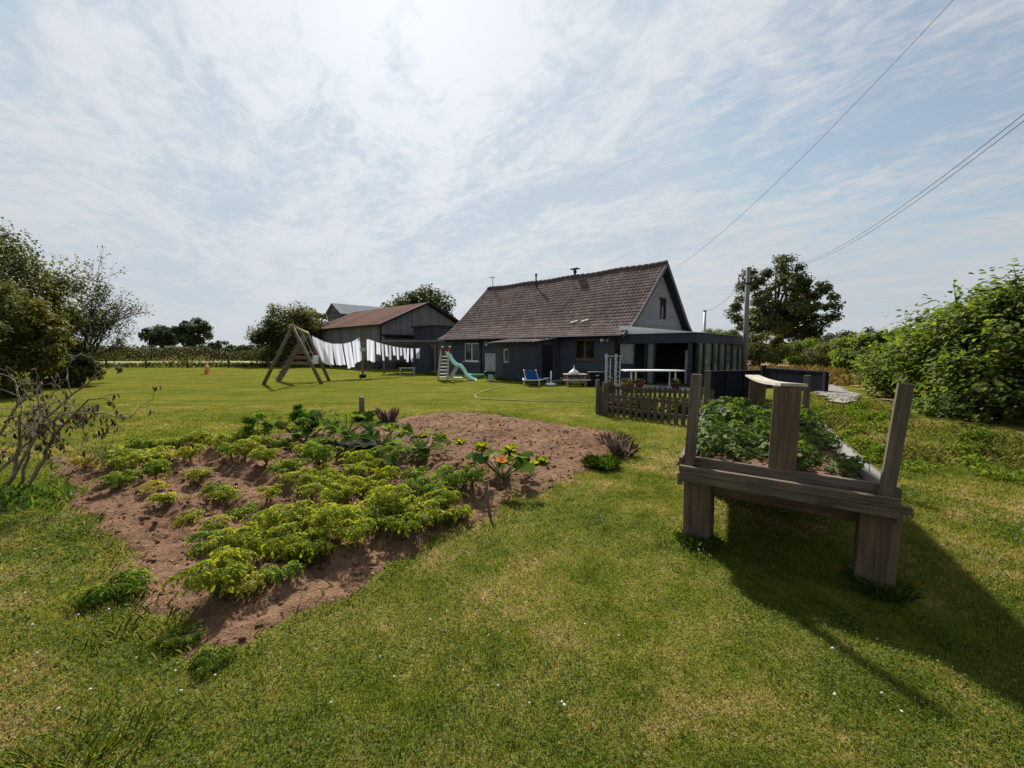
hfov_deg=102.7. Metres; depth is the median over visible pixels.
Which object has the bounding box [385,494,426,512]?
potato plant
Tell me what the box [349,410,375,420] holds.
weed
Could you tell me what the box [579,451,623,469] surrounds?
herb clump
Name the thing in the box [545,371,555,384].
parasol base
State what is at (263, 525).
potato plant
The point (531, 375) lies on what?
sun lounger
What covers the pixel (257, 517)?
potato plant
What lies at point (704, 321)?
flue pole
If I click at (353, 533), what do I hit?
potato plant
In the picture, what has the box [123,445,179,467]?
potato plant
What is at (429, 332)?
dark annex
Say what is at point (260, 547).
potato plant
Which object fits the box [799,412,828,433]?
strawberry plant
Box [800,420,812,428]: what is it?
strawberry plant
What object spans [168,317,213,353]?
tree
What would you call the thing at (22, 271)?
broadleaf tree
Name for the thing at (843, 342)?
bush
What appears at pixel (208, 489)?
potato plant
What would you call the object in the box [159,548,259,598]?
potato plant
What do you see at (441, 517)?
potato plant
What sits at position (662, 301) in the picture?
window
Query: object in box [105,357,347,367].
field fence
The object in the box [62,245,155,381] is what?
sparse tree
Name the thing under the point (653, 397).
flower clump
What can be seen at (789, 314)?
oak tree
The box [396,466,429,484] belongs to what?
potato plant
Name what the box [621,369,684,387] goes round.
long table
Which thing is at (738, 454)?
strawberry plant
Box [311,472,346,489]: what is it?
potato plant
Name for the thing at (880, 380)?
hazel bush
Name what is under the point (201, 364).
ditch weeds
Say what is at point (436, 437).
courgette plant
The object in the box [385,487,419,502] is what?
potato plant
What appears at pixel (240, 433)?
potato plant
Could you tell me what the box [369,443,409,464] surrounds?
potato plant
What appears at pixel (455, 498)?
potato plant
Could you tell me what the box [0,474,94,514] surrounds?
shrub weeds
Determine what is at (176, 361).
pale field
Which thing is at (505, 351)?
window
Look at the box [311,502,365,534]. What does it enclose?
potato plant
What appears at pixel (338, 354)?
bed sheet
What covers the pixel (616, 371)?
trellis post
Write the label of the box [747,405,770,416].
strawberry plant
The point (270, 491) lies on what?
potato plant
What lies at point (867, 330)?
tree
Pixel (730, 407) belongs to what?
strawberry plant
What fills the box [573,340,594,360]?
window
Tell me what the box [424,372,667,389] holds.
wall grass
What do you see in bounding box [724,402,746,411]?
strawberry plant
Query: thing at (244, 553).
potato plant
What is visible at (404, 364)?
ditch weeds
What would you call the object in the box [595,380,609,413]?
picket fence
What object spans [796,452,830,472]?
strawberry plant
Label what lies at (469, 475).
potato plant
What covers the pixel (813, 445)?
strawberry plant
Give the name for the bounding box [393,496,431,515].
potato plant
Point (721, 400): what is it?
strawberry plant
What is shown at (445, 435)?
seedling
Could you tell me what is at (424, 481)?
potato plant
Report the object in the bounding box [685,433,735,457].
strawberry plant
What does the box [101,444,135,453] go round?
potato plant
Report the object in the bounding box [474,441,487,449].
seedling
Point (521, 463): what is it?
courgette plant
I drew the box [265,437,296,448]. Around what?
potato plant
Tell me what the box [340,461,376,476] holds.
potato plant
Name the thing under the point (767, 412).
strawberry plant
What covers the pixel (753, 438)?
strawberry plant
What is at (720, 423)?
strawberry plant
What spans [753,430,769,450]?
strawberry plant
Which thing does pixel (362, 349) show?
clothes post
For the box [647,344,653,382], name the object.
door panel
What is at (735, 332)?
bush
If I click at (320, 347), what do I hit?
bed sheet
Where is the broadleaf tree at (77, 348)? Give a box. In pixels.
[24,296,89,355]
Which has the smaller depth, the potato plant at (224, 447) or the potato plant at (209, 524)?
the potato plant at (209, 524)
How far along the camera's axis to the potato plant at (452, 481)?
4.57 m
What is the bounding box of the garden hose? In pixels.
[475,385,593,402]
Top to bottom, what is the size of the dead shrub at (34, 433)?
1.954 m
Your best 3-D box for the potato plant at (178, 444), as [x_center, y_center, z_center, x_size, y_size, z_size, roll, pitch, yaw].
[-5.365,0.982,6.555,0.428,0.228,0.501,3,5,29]
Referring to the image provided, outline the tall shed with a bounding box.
[325,303,384,321]
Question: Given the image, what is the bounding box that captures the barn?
[312,302,458,368]
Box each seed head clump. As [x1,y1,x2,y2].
[594,431,633,443]
[605,438,640,457]
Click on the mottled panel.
(490, 371)
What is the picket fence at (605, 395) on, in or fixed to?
on the lawn at (188, 387)
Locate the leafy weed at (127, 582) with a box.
[66,563,157,615]
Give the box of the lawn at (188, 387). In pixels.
[0,353,1023,767]
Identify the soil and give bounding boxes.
[50,412,619,659]
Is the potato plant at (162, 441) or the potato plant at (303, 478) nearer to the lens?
the potato plant at (303, 478)
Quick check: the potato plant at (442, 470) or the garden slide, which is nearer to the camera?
the potato plant at (442, 470)
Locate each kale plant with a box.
[241,412,274,439]
[285,403,323,439]
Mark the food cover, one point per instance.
(573, 371)
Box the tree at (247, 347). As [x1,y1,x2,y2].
[236,344,257,350]
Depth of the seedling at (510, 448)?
6.29 m
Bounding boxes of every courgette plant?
[269,409,326,438]
[291,419,348,442]
[305,428,374,456]
[309,409,374,435]
[359,422,412,444]
[372,439,431,465]
[384,428,451,453]
[464,449,534,479]
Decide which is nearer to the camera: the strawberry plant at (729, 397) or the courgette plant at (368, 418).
the strawberry plant at (729, 397)
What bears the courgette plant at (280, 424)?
on the soil
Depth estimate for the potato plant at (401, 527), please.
3.45 m
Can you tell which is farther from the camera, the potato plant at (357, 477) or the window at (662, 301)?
the window at (662, 301)
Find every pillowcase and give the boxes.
[376,342,380,354]
[385,345,387,356]
[416,348,419,358]
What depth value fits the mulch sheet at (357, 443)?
6.55 m
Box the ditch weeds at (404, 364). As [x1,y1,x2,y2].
[391,360,411,367]
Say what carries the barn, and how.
on the lawn at (188, 387)
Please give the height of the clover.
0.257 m
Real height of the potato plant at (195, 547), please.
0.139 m
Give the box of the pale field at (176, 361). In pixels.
[96,361,271,364]
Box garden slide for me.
[437,346,476,380]
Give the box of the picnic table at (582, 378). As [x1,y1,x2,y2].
[560,373,590,385]
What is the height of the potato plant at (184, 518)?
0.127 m
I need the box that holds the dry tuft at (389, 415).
[373,407,399,422]
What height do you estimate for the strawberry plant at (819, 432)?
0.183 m
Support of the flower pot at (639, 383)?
on the lawn at (188, 387)
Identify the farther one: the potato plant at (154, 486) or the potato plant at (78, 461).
the potato plant at (78, 461)
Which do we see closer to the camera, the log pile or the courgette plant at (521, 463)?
the courgette plant at (521, 463)
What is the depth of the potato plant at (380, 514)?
3.63 m
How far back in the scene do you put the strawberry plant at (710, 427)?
4.23 m
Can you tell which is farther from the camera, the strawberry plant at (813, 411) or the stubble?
the stubble
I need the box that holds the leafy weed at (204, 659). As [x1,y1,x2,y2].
[184,642,239,681]
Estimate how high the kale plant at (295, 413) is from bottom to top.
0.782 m
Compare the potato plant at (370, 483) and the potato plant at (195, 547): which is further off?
the potato plant at (370, 483)
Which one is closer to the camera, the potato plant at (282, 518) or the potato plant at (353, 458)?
the potato plant at (282, 518)
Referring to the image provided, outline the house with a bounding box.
[437,260,692,382]
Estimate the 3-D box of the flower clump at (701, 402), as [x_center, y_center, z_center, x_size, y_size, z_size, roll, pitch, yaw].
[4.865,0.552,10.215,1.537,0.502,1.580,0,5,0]
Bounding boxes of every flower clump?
[609,392,646,411]
[626,396,680,417]
[632,393,672,405]
[652,394,701,414]
[678,395,727,413]
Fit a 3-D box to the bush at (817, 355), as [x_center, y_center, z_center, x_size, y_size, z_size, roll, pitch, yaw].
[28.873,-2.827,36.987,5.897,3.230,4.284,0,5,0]
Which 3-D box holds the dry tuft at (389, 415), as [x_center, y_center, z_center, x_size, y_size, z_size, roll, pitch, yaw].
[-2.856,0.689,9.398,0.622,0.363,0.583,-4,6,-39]
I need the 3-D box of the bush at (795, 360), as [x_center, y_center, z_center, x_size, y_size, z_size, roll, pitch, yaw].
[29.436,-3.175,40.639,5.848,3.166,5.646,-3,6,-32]
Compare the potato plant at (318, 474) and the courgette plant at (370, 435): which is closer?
the potato plant at (318, 474)
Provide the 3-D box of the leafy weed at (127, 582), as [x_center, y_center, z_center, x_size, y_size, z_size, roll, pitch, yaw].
[-2.651,1.384,2.734,0.459,0.158,0.430,4,14,31]
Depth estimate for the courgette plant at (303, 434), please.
6.85 m
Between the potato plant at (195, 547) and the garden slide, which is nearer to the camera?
the potato plant at (195, 547)
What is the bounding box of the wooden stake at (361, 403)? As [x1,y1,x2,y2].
[359,397,363,412]
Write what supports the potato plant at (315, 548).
on the soil
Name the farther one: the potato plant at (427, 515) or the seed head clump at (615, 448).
the seed head clump at (615, 448)
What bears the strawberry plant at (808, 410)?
in the raised planter at (867, 500)
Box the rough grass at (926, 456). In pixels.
[769,399,1023,464]
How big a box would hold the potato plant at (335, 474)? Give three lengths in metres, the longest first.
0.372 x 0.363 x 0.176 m
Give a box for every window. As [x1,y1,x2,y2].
[463,343,478,361]
[503,349,507,362]
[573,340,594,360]
[658,297,665,318]
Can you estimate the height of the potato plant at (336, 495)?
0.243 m
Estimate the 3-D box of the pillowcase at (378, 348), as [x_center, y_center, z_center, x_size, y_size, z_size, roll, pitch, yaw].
[-8.178,-2.168,25.058,0.050,0.824,0.299,3,6,34]
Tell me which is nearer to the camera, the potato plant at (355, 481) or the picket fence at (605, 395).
the potato plant at (355, 481)
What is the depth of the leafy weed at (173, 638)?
2.30 m
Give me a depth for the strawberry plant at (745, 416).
4.80 m
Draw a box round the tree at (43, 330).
[0,296,76,394]
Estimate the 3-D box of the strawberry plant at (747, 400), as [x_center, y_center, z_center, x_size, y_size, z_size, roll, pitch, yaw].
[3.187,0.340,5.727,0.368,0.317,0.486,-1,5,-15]
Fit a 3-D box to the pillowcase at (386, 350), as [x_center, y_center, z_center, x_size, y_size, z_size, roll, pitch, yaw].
[-7.815,-2.084,25.544,0.072,0.776,0.235,3,6,34]
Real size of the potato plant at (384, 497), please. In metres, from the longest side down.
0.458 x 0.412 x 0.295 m
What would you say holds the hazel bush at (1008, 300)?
on the lawn at (188, 387)
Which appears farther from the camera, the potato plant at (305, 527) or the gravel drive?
the gravel drive
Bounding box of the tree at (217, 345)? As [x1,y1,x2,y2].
[207,340,235,353]
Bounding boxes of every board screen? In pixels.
[710,370,761,399]
[760,365,828,391]
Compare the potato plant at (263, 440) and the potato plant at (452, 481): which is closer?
the potato plant at (452, 481)
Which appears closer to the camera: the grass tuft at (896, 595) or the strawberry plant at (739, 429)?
the grass tuft at (896, 595)
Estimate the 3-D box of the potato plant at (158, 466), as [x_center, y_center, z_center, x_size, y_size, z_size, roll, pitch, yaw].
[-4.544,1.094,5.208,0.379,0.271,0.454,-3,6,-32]
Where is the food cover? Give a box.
[568,366,578,373]
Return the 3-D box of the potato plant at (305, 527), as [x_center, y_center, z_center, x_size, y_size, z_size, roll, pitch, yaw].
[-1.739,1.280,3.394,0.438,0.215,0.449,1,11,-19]
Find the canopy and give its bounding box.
[381,340,452,372]
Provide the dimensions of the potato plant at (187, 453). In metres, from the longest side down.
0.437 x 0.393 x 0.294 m
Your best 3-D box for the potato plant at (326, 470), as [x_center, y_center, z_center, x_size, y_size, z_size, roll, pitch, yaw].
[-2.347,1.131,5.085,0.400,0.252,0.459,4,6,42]
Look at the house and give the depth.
23.41 m
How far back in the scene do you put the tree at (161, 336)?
109.31 m
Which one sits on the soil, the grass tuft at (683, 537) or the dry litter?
the dry litter
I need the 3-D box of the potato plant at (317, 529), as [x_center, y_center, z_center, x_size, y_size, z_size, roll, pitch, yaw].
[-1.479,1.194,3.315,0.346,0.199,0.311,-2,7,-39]
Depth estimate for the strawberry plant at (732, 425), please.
4.42 m
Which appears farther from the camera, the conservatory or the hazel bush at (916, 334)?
the conservatory
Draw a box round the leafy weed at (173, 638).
[155,620,210,653]
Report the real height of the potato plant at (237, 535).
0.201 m
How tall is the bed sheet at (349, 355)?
1.546 m
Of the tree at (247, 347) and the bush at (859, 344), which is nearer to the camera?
the bush at (859, 344)
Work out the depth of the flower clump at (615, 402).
10.99 m
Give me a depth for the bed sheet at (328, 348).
22.89 m
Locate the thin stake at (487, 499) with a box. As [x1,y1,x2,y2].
[485,480,490,513]
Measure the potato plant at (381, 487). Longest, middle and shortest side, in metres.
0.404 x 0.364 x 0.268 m
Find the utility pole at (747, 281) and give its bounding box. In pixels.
[742,269,750,369]
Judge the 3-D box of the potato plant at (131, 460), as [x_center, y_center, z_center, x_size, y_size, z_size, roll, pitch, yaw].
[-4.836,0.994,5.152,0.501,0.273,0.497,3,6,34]
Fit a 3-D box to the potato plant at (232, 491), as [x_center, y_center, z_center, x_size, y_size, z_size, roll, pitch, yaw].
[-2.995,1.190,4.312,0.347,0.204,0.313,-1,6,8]
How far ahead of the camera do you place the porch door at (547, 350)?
21.48 m
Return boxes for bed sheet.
[312,336,330,365]
[324,342,333,364]
[333,344,345,364]
[343,342,354,368]
[352,338,361,363]
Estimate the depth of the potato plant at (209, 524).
3.63 m
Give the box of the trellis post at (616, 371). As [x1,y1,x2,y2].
[614,354,622,394]
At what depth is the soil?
4.31 m
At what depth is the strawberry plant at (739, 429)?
4.16 m
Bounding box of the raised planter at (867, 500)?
[675,371,914,589]
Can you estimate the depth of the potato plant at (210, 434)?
6.79 m
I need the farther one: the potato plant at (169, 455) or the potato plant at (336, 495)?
the potato plant at (169, 455)
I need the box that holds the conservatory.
[616,325,748,387]
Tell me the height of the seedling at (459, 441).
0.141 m
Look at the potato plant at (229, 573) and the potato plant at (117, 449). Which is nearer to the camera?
the potato plant at (229, 573)
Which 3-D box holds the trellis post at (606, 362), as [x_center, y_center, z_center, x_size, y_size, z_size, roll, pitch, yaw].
[3.103,-0.208,13.218,0.282,1.520,0.050,0,5,0]
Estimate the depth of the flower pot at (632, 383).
16.15 m
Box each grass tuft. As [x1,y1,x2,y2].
[0,692,179,767]
[673,528,725,550]
[840,566,924,607]
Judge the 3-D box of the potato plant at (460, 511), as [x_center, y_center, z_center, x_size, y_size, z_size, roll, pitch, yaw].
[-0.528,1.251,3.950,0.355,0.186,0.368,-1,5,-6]
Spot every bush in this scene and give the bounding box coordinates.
[17,352,105,387]
[244,301,332,363]
[702,328,741,335]
[748,330,797,365]
[770,336,823,366]
[797,335,847,367]
[827,333,877,368]
[831,330,894,374]
[834,317,946,399]
[867,270,1023,399]
[892,258,1023,405]
[894,322,1023,425]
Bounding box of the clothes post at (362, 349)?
[359,337,367,377]
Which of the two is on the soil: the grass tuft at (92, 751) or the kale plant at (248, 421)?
the kale plant at (248, 421)
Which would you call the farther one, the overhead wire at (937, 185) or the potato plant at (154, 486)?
the overhead wire at (937, 185)
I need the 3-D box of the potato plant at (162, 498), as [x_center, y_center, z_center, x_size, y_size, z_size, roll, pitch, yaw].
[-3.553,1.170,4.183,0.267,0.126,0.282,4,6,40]
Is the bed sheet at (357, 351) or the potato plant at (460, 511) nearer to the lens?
the potato plant at (460, 511)
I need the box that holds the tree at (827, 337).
[818,330,857,343]
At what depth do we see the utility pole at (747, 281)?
21.23 m
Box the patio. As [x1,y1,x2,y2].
[546,380,703,390]
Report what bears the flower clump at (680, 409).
on the lawn at (188, 387)
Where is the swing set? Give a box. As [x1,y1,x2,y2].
[262,324,330,383]
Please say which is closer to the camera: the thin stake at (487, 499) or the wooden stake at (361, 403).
the thin stake at (487, 499)
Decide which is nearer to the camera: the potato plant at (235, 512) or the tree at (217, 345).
the potato plant at (235, 512)
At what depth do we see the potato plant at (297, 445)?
6.00 m
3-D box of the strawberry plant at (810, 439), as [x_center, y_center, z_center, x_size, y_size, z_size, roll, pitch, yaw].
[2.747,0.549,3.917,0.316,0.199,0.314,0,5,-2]
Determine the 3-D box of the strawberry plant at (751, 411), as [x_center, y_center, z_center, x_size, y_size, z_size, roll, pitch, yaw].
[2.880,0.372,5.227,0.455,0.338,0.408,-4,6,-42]
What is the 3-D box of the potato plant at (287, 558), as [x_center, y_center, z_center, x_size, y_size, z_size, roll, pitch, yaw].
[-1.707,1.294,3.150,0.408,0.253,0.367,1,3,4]
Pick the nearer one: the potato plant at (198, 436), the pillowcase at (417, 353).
the potato plant at (198, 436)
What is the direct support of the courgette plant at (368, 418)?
on the soil
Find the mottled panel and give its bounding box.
[484,354,495,380]
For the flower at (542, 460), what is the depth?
5.78 m
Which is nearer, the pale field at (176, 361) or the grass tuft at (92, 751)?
the grass tuft at (92, 751)
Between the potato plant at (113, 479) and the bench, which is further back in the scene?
the bench
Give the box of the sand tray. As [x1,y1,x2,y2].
[468,373,485,377]
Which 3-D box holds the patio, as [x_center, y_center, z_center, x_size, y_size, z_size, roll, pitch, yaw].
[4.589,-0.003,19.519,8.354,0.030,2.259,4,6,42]
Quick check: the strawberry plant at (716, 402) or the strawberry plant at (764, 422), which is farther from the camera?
the strawberry plant at (716, 402)
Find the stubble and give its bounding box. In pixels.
[747,364,869,385]
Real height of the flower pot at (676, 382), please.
0.601 m
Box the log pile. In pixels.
[333,358,377,369]
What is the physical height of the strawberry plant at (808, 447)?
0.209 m
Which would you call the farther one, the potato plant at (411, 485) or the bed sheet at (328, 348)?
the bed sheet at (328, 348)
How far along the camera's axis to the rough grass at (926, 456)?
6.37 m
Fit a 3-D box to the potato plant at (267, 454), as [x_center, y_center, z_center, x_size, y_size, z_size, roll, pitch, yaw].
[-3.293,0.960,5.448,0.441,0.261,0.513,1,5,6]
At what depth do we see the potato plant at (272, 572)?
2.78 m
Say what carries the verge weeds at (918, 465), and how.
on the lawn at (188, 387)
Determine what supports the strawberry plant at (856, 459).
on the raised planter at (867, 500)
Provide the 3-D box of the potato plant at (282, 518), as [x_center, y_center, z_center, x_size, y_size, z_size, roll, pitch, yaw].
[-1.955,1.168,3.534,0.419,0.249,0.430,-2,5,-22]
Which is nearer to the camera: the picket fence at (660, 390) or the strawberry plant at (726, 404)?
the strawberry plant at (726, 404)
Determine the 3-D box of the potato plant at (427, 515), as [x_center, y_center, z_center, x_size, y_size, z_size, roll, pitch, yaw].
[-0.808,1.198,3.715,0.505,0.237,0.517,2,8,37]
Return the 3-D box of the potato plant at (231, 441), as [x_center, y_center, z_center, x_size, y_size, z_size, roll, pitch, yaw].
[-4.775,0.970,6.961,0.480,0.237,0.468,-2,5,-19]
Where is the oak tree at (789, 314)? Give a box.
[723,253,845,362]
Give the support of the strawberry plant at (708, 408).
in the raised planter at (867, 500)
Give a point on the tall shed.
(334, 311)
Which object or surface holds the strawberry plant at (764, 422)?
in the raised planter at (867, 500)
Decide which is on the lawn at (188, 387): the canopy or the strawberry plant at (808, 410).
the canopy
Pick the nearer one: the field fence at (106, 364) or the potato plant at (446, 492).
the potato plant at (446, 492)
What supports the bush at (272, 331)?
on the lawn at (188, 387)
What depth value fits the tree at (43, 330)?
15.00 m
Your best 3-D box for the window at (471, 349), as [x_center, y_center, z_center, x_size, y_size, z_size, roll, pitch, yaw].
[-2.695,-2.093,27.285,1.570,1.260,0.190,4,6,43]
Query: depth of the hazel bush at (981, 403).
7.66 m
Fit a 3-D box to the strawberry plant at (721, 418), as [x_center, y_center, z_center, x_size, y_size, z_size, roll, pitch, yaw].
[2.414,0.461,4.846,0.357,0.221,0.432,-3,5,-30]
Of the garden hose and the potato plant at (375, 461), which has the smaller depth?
the potato plant at (375, 461)
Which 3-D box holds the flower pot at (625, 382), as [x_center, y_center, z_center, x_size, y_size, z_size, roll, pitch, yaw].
[4.505,0.010,16.275,0.408,0.576,0.436,-5,7,-44]
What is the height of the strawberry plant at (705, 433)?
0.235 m
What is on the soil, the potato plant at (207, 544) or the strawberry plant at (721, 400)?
the potato plant at (207, 544)
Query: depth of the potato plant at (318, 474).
4.92 m
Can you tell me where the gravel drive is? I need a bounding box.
[815,385,858,402]
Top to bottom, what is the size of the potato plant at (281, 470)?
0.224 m
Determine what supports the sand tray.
on the lawn at (188, 387)
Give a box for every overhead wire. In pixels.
[677,0,952,266]
[800,114,1023,263]
[805,121,1023,263]
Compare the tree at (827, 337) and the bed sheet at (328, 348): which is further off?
the tree at (827, 337)
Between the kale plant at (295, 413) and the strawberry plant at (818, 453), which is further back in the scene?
the kale plant at (295, 413)
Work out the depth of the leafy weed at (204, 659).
2.14 m
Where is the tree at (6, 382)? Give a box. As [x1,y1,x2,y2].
[0,278,61,398]
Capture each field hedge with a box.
[73,345,278,360]
[88,343,266,354]
[749,337,841,361]
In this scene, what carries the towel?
hanging from the washing line
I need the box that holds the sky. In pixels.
[0,0,1023,347]
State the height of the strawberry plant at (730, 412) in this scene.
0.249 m
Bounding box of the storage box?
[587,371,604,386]
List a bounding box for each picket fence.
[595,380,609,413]
[600,382,702,424]
[610,377,713,399]
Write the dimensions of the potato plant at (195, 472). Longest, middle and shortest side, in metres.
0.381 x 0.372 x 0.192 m
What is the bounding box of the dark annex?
[410,325,453,369]
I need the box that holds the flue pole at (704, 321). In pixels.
[703,310,706,332]
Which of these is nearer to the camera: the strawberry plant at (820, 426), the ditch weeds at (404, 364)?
the strawberry plant at (820, 426)
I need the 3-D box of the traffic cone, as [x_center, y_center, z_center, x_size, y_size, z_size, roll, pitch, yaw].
[-20.825,-1.111,27.948,0.420,0.872,0.420,0,5,0]
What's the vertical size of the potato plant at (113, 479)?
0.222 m
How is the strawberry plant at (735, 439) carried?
in the raised planter at (867, 500)
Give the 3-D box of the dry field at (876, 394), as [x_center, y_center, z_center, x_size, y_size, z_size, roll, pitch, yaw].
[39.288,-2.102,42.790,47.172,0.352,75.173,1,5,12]
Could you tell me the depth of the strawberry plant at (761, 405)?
5.47 m
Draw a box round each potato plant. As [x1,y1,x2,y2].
[64,456,100,471]
[89,448,134,466]
[92,469,140,488]
[98,451,154,469]
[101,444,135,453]
[106,447,151,457]
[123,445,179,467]
[124,438,157,449]
[135,458,172,479]
[137,477,171,494]
[146,438,180,448]
[146,492,182,505]
[158,450,181,460]
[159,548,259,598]
[161,437,195,449]
[169,509,204,528]
[173,444,208,462]
[175,431,210,443]
[180,467,215,481]
[184,527,236,558]
[195,514,237,530]
[196,433,231,450]
[196,481,230,500]
[197,534,250,568]
[198,431,226,444]
[204,485,243,504]
[212,545,257,575]
[215,442,244,458]
[216,526,261,547]
[219,569,268,601]
[221,438,260,459]
[222,435,239,447]
[223,501,258,520]
[225,429,259,444]
[236,520,274,540]
[239,504,287,527]
[239,521,301,562]
[246,560,304,587]
[247,445,288,464]
[248,435,279,447]
[256,499,313,532]
[257,483,283,501]
[263,460,301,478]
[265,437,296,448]
[267,531,315,564]
[274,458,312,471]
[275,467,317,492]
[277,529,336,563]
[278,520,329,550]
[288,441,309,456]
[295,482,326,499]
[296,506,332,526]
[300,440,343,467]
[304,463,343,477]
[305,472,326,481]
[305,499,342,517]
[305,519,347,540]
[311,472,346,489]
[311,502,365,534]
[318,482,361,503]
[324,469,346,480]
[328,475,365,497]
[331,475,362,490]
[331,518,387,548]
[338,449,372,467]
[339,498,379,521]
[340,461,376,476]
[354,456,385,473]
[354,503,402,534]
[355,474,382,492]
[358,477,392,494]
[361,485,393,511]
[365,484,411,515]
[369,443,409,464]
[369,465,400,482]
[375,512,423,539]
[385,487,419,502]
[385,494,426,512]
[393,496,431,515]
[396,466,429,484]
[396,498,451,528]
[400,478,418,494]
[412,473,443,492]
[418,481,453,495]
[420,487,459,511]
[424,507,456,525]
[429,465,454,478]
[434,490,468,508]
[440,504,475,522]
[441,470,470,492]
[458,462,489,487]
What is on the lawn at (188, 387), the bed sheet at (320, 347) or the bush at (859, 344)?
the bush at (859, 344)
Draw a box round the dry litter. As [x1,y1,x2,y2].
[64,414,598,637]
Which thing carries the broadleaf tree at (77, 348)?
on the lawn at (188, 387)
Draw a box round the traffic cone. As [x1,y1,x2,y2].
[202,361,211,373]
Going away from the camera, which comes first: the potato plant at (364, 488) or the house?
the potato plant at (364, 488)
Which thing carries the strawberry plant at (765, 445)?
in the raised planter at (867, 500)
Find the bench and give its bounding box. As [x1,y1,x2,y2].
[399,367,415,373]
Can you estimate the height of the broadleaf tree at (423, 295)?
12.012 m
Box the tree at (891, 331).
[873,328,910,336]
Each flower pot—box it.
[620,378,628,391]
[627,379,635,391]
[634,378,644,391]
[670,378,680,389]
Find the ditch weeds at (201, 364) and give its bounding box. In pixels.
[96,360,341,367]
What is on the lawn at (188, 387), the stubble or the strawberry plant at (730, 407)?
the stubble
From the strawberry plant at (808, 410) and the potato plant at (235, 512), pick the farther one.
the strawberry plant at (808, 410)
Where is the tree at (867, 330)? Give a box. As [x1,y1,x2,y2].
[861,326,877,336]
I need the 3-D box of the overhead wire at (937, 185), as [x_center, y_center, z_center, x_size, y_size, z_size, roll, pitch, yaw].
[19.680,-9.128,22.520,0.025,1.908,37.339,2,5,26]
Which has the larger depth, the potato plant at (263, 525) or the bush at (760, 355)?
the bush at (760, 355)
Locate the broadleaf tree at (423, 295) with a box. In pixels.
[380,283,455,317]
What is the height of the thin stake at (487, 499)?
0.363 m
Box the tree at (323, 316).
[308,308,328,323]
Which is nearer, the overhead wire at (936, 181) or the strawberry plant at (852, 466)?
the strawberry plant at (852, 466)
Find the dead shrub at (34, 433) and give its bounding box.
[0,353,160,486]
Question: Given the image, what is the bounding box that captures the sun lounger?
[522,370,548,385]
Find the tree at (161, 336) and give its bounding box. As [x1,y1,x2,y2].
[138,324,178,355]
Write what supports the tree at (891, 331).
on the lawn at (188, 387)
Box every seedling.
[418,432,428,437]
[433,432,448,439]
[453,438,466,444]
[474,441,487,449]
[501,443,516,453]
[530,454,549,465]
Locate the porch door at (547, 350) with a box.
[542,345,552,380]
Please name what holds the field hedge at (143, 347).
on the lawn at (188, 387)
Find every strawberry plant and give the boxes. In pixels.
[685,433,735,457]
[686,421,721,437]
[697,429,726,453]
[698,420,731,442]
[699,406,725,421]
[699,414,728,429]
[699,416,727,429]
[700,400,722,412]
[704,406,731,418]
[707,398,732,405]
[712,396,733,403]
[714,405,744,423]
[717,401,755,421]
[719,428,751,450]
[723,419,754,436]
[723,442,757,461]
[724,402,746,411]
[724,411,763,426]
[725,420,754,434]
[726,428,764,448]
[733,397,751,411]
[746,419,770,436]
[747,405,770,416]
[748,402,771,413]
[748,441,769,458]
[749,423,770,443]
[750,410,771,421]
[751,410,771,420]
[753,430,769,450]
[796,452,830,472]
[797,439,818,453]
[797,441,823,467]
[798,432,824,447]
[798,440,820,462]
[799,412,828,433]
[800,408,825,423]
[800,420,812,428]
[801,408,822,418]
[801,417,824,429]
[801,426,835,441]
[806,431,845,449]
[824,452,869,470]
[825,459,864,478]
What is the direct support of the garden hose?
on the lawn at (188, 387)
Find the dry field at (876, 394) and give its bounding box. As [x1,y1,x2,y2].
[747,360,919,400]
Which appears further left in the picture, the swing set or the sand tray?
the swing set
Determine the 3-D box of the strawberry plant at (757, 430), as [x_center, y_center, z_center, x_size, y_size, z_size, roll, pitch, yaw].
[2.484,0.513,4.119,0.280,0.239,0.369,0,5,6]
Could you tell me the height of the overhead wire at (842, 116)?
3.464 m
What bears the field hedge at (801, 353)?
on the lawn at (188, 387)
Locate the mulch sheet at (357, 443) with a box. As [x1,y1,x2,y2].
[329,440,402,447]
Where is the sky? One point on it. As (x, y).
(236, 158)
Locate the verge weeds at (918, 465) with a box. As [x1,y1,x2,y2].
[801,398,1023,485]
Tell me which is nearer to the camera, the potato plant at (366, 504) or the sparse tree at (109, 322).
the potato plant at (366, 504)
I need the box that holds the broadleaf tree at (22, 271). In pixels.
[0,217,114,381]
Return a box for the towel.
[367,339,374,361]
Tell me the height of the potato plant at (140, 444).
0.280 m
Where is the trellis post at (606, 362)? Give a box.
[604,354,612,381]
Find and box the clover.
[0,441,1023,767]
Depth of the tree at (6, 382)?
14.28 m
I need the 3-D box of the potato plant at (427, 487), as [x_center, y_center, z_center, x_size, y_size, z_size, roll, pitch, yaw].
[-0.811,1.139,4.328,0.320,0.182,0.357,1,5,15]

